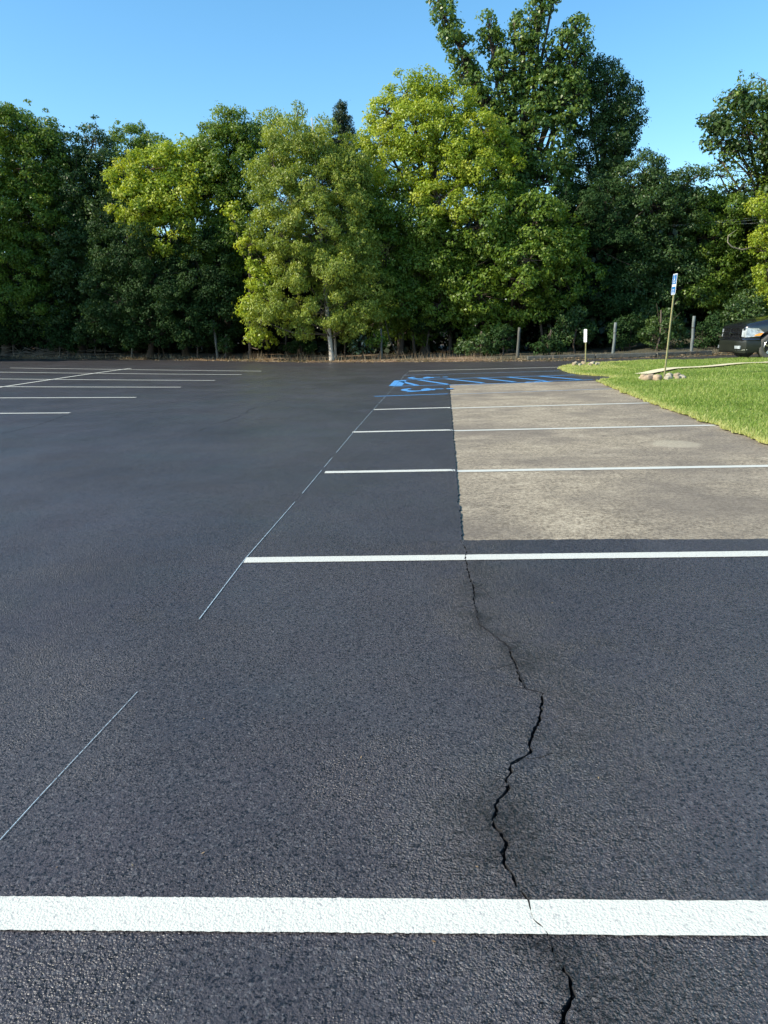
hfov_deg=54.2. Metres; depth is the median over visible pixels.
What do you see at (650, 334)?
shrub
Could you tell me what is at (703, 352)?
timber edging
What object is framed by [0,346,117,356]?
brush pile
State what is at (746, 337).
pickup truck
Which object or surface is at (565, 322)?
shrub
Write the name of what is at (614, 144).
deciduous tree
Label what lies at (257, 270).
deciduous tree
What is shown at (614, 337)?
fence post
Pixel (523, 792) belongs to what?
asphalt crumbs
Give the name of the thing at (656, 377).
edging stone
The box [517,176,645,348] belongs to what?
deciduous tree
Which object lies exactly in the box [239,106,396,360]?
deciduous tree
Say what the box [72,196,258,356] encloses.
deciduous tree
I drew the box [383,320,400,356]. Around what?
tree trunk
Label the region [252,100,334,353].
deciduous tree
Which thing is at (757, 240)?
deciduous tree
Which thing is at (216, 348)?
trunk
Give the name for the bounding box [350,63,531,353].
deciduous tree
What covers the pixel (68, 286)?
deciduous tree
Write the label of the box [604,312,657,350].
shrub
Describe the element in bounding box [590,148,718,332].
deciduous tree
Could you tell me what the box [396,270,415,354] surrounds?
tree trunk
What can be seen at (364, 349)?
shrub
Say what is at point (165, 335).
shrub
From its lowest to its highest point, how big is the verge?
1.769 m
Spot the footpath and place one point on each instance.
(654, 371)
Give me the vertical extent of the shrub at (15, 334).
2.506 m
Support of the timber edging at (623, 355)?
on the verge
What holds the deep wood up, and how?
on the ground
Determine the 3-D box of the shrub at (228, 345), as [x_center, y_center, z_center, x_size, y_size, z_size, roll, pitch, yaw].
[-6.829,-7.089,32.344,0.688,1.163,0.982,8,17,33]
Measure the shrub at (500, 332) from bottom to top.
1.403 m
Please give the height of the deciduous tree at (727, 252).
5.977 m
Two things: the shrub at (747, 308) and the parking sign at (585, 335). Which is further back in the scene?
the shrub at (747, 308)
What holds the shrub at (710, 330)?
on the verge
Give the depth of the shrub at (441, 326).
31.78 m
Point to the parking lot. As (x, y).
(292, 704)
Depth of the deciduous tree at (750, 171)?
31.30 m
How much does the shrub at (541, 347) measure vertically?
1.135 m
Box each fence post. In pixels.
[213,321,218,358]
[380,328,382,358]
[516,327,520,357]
[612,322,616,352]
[690,316,695,350]
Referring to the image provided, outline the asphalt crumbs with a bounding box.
[440,548,654,1023]
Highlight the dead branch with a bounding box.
[727,230,764,250]
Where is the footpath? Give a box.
[636,362,764,373]
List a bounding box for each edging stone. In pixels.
[643,374,653,380]
[652,374,661,380]
[664,375,672,380]
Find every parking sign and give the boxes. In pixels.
[584,329,586,364]
[663,273,677,378]
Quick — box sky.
[0,0,767,327]
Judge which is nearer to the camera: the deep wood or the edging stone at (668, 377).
the edging stone at (668, 377)
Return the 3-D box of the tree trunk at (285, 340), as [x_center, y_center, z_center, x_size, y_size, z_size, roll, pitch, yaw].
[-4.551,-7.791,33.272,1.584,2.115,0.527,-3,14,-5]
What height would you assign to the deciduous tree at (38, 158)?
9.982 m
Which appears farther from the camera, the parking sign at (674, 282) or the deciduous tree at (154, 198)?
the deciduous tree at (154, 198)
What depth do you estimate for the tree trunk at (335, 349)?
30.75 m
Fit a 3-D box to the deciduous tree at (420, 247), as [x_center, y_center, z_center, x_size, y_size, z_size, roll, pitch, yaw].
[1.447,-10.220,31.202,6.982,7.578,4.362,-1,14,0]
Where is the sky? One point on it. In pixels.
(162, 64)
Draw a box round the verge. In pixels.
[0,316,755,361]
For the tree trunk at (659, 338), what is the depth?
28.97 m
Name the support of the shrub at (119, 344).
on the verge
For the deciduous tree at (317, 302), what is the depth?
33.78 m
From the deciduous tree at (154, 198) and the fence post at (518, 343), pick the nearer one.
the fence post at (518, 343)
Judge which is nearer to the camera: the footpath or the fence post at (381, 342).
the footpath
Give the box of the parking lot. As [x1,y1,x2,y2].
[0,354,767,1023]
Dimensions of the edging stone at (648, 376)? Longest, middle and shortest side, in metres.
0.228 x 0.176 x 0.169 m
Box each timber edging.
[527,354,594,360]
[595,352,655,357]
[656,350,711,356]
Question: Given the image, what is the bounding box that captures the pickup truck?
[718,316,767,357]
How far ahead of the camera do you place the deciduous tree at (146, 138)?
34.84 m
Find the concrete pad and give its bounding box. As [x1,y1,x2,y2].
[449,381,767,553]
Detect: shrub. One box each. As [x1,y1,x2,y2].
[0,309,44,355]
[31,321,82,356]
[69,301,116,355]
[108,325,148,352]
[139,314,189,355]
[178,322,213,357]
[214,334,234,358]
[282,338,317,356]
[347,332,375,358]
[364,329,390,358]
[407,301,457,354]
[451,331,511,355]
[486,323,515,355]
[526,330,567,355]
[548,303,598,352]
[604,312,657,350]
[637,307,695,349]
[685,309,729,349]
[720,287,767,326]
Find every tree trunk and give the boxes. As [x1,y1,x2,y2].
[273,321,289,356]
[320,306,336,357]
[344,307,349,357]
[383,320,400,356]
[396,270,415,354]
[448,323,451,353]
[535,282,556,342]
[655,298,680,350]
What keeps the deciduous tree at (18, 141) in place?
on the verge
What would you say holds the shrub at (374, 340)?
on the verge
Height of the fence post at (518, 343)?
1.226 m
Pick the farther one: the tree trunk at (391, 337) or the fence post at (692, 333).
the tree trunk at (391, 337)
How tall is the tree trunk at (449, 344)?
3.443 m
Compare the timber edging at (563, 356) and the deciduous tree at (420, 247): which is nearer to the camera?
the timber edging at (563, 356)
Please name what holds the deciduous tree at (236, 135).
on the verge
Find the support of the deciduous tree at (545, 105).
on the verge
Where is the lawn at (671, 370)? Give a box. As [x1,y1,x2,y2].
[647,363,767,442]
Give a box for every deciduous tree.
[0,99,84,355]
[4,114,130,354]
[13,153,145,302]
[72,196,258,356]
[85,118,174,352]
[99,132,233,355]
[180,103,280,355]
[219,200,283,357]
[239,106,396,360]
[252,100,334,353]
[311,136,393,340]
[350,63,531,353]
[350,169,500,354]
[425,0,596,349]
[445,173,608,352]
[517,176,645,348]
[537,52,655,338]
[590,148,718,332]
[673,185,767,318]
[695,84,767,317]
[696,70,767,281]
[742,190,767,311]
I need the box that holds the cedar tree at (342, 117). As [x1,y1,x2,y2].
[321,98,357,352]
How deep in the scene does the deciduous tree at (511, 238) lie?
29.57 m
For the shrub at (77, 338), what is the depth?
34.55 m
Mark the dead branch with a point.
(738, 248)
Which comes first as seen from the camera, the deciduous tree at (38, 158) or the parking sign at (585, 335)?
the parking sign at (585, 335)
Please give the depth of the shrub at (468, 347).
29.59 m
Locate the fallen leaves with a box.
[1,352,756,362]
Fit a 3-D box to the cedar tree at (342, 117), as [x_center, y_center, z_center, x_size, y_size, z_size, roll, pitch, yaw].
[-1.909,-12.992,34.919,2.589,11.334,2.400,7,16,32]
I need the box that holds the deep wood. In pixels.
[0,177,766,355]
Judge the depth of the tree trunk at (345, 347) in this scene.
31.42 m
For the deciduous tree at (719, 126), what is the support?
on the verge
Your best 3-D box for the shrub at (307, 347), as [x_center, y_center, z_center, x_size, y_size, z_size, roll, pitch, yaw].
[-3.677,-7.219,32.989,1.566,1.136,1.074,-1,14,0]
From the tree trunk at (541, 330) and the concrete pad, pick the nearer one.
the concrete pad
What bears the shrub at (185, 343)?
on the verge
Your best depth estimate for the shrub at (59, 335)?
34.37 m
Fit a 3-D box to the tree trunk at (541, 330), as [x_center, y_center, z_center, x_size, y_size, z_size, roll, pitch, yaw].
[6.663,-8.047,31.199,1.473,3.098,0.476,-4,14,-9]

